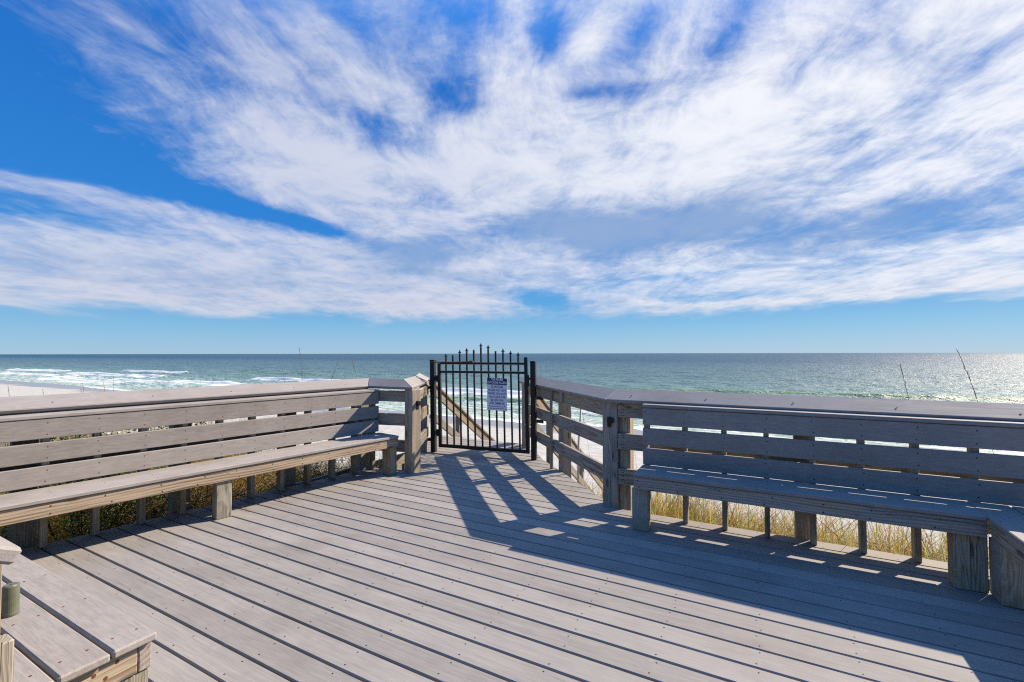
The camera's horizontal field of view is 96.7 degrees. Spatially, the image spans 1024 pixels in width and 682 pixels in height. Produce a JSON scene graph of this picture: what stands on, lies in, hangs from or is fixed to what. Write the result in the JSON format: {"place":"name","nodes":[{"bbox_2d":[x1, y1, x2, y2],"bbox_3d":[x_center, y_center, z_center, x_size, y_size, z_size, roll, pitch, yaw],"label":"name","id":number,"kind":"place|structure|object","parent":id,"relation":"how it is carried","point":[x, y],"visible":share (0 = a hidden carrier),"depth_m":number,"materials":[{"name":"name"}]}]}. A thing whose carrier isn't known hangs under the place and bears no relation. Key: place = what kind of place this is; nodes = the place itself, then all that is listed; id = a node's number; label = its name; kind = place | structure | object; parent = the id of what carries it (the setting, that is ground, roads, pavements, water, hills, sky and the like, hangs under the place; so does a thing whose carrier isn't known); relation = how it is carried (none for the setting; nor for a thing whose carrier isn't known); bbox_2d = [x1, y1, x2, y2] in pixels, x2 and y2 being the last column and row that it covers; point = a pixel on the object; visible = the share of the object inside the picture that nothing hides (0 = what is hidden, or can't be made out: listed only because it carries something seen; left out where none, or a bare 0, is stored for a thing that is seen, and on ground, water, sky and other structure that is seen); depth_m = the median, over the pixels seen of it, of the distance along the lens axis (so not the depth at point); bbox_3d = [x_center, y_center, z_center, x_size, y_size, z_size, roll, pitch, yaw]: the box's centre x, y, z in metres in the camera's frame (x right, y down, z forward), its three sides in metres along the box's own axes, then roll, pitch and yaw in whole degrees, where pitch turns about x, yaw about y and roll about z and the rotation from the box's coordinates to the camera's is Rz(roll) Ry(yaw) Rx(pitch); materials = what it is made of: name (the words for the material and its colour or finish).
{"place":"outdoors","nodes":[
{"label":"outdoors","id":0,"kind":"place"},
{"bbox_2d":[0,380,1017,558],"bbox_3d":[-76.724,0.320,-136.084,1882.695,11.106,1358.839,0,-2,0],"label":"ground","id":1,"kind":"structure","parent":0,"point":[20,388],"depth_m":32.23,"materials":[{"name":"beige sand"}]},
{"bbox_2d":[0,444,37,536],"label":"shrub","id":2,"kind":"object","parent":1,"relation":"on","point":[4,529],"visible":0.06,"depth_m":3.80,"materials":[{"name":"green plant"}]},
{"bbox_2d":[54,471,200,540],"bbox_3d":[-3.995,1.622,4.778,1.097,1.201,1.484,1,-2,-43],"label":"shrub","id":3,"kind":"object","parent":1,"relation":"on","point":[87,520],"visible":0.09,"depth_m":4.31,"materials":[{"name":"green plant"}]},
{"bbox_2d":[0,380,400,545],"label":"dune grass","id":4,"kind":"structure","parent":1,"relation":"on","point":[58,535],"depth_m":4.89,"materials":[{"name":"green plant"}]},
{"bbox_2d":[79,449,988,560],"bbox_3d":[0.402,2.053,4.831,10.157,1.976,3.819,0,-2,10],"label":"dead brush","id":5,"kind":"object","parent":1,"relation":"on","point":[201,500],"visible":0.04,"depth_m":4.63,"materials":[{"name":"plant"}]},
{"bbox_2d":[848,364,932,558],"bbox_3d":[3.544,1.301,4.200,1.102,2.206,0.459,1,-2,-32],"label":"sea oat","id":6,"kind":"object","parent":1,"relation":"on","point":[908,399],"visible":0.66,"depth_m":4.15,"materials":[{"name":"plant"}]},
{"bbox_2d":[956,349,993,453],"bbox_3d":[4.196,1.224,4.073,0.348,2.324,0.723,1,-2,-23],"label":"sea oat","id":7,"kind":"object","parent":1,"relation":"on","point":[969,379],"visible":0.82,"depth_m":4.13,"materials":[{"name":"plant"}]},
{"bbox_2d":[0,353,1023,455],"bbox_3d":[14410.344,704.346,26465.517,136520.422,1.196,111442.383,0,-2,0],"label":"sea","id":8,"kind":"structure","parent":0,"point":[996,377],"depth_m":148.70,"materials":[{"name":"liquid"}]},
{"bbox_2d":[0,0,1023,353],"label":"sky","id":9,"kind":"structure","parent":0,"point":[177,176],"materials":[{"name":"blue"}]},
{"bbox_2d":[20,435,1023,681],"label":"deck","id":10,"kind":"structure","parent":0,"point":[454,565],"depth_m":2.62,"materials":[{"name":"grey wood"}]},
{"bbox_2d":[0,536,21,681],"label":"railing","id":11,"kind":"object","parent":10,"relation":"attached to","point":[10,552],"visible":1,"depth_m":1.13,"materials":[{"name":"grey wood"}]},
{"bbox_2d":[0,554,156,681],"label":"bench","id":12,"kind":"object","parent":10,"relation":"on","point":[56,628],"visible":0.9,"depth_m":1.56,"materials":[{"name":"grey wood"}]},
{"bbox_2d":[1,582,19,617],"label":"canister","id":13,"kind":"object","parent":12,"relation":"on","point":[10,600],"visible":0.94,"depth_m":1.67,"materials":[{"name":"green paint"}]},
{"bbox_2d":[0,389,398,548],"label":"bench","id":14,"kind":"object","parent":10,"relation":"on","point":[45,501],"visible":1,"depth_m":3.77,"materials":[{"name":"grey wood"}]},
{"bbox_2d":[0,373,428,549],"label":"railing","id":15,"kind":"object","parent":10,"relation":"attached to","point":[414,421],"visible":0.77,"depth_m":4.38,"materials":[{"name":"grey wood"}]},
{"bbox_2d":[427,360,436,451],"bbox_3d":[-1.143,0.911,6.423,0.161,1.292,0.076,-1,-2,19],"label":"gate post","id":16,"kind":"object","parent":10,"relation":"on","point":[433,420],"visible":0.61,"depth_m":6.38,"materials":[{"name":"black metal"}]},
{"bbox_2d":[430,343,531,453],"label":"iron gate","id":17,"kind":"structure","parent":16,"relation":"attached to","point":[489,372],"depth_m":6.17,"materials":[{"name":"metal"}]},
{"bbox_2d":[487,378,506,410],"bbox_3d":[-0.200,0.712,6.082,0.286,0.436,0.010,-1,-2,19],"label":"sign","id":18,"kind":"object","parent":17,"relation":"attached to","point":[496,393],"visible":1,"depth_m":6.08,"materials":[{"name":"metal"}]},
{"bbox_2d":[530,361,543,459],"bbox_3d":[0.324,0.901,5.915,0.176,1.279,0.076,-1,-2,19],"label":"gate post","id":19,"kind":"object","parent":10,"relation":"on","point":[534,397],"visible":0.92,"depth_m":5.90,"materials":[{"name":"black metal"}]},
{"bbox_2d":[520,376,1023,539],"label":"railing","id":20,"kind":"object","parent":10,"relation":"attached to","point":[616,437],"visible":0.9,"depth_m":4.02,"materials":[{"name":"grey wood"}]},
{"bbox_2d":[632,403,1023,593],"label":"bench","id":21,"kind":"object","parent":10,"relation":"on","point":[963,524],"visible":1,"depth_m":3.10,"materials":[{"name":"grey wood"}]},
{"bbox_2d":[966,501,1023,609],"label":"bench","id":22,"kind":"object","parent":10,"relation":"on","point":[1006,553],"visible":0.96,"depth_m":2.48,"materials":[{"name":"grey wood"}]},
{"bbox_2d":[559,467,989,568],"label":"dune grass","id":23,"kind":"structure","parent":0,"point":[656,509],"depth_m":4.42,"materials":[{"name":"plant"}]},
{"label":"beach stairs","id":24,"kind":"object","parent":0,"visible":0},
{"bbox_2d":[428,380,495,440],"bbox_3d":[0.279,3.457,10.313,0.155,5.495,6.848,-1,-2,28],"label":"stair handrail","id":25,"kind":"object","parent":24,"relation":"attached to","point":[464,421],"visible":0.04,"depth_m":8.07,"materials":[{"name":"brown wood"}]},
{"bbox_2d":[530,399,602,498],"bbox_3d":[1.858,3.437,9.661,0.155,5.495,6.848,-1,-2,28],"label":"stair handrail","id":26,"kind":"object","parent":24,"relation":"attached to","point":[543,404],"visible":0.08,"depth_m":8.11,"materials":[{"name":"brown wood"}]}
]}

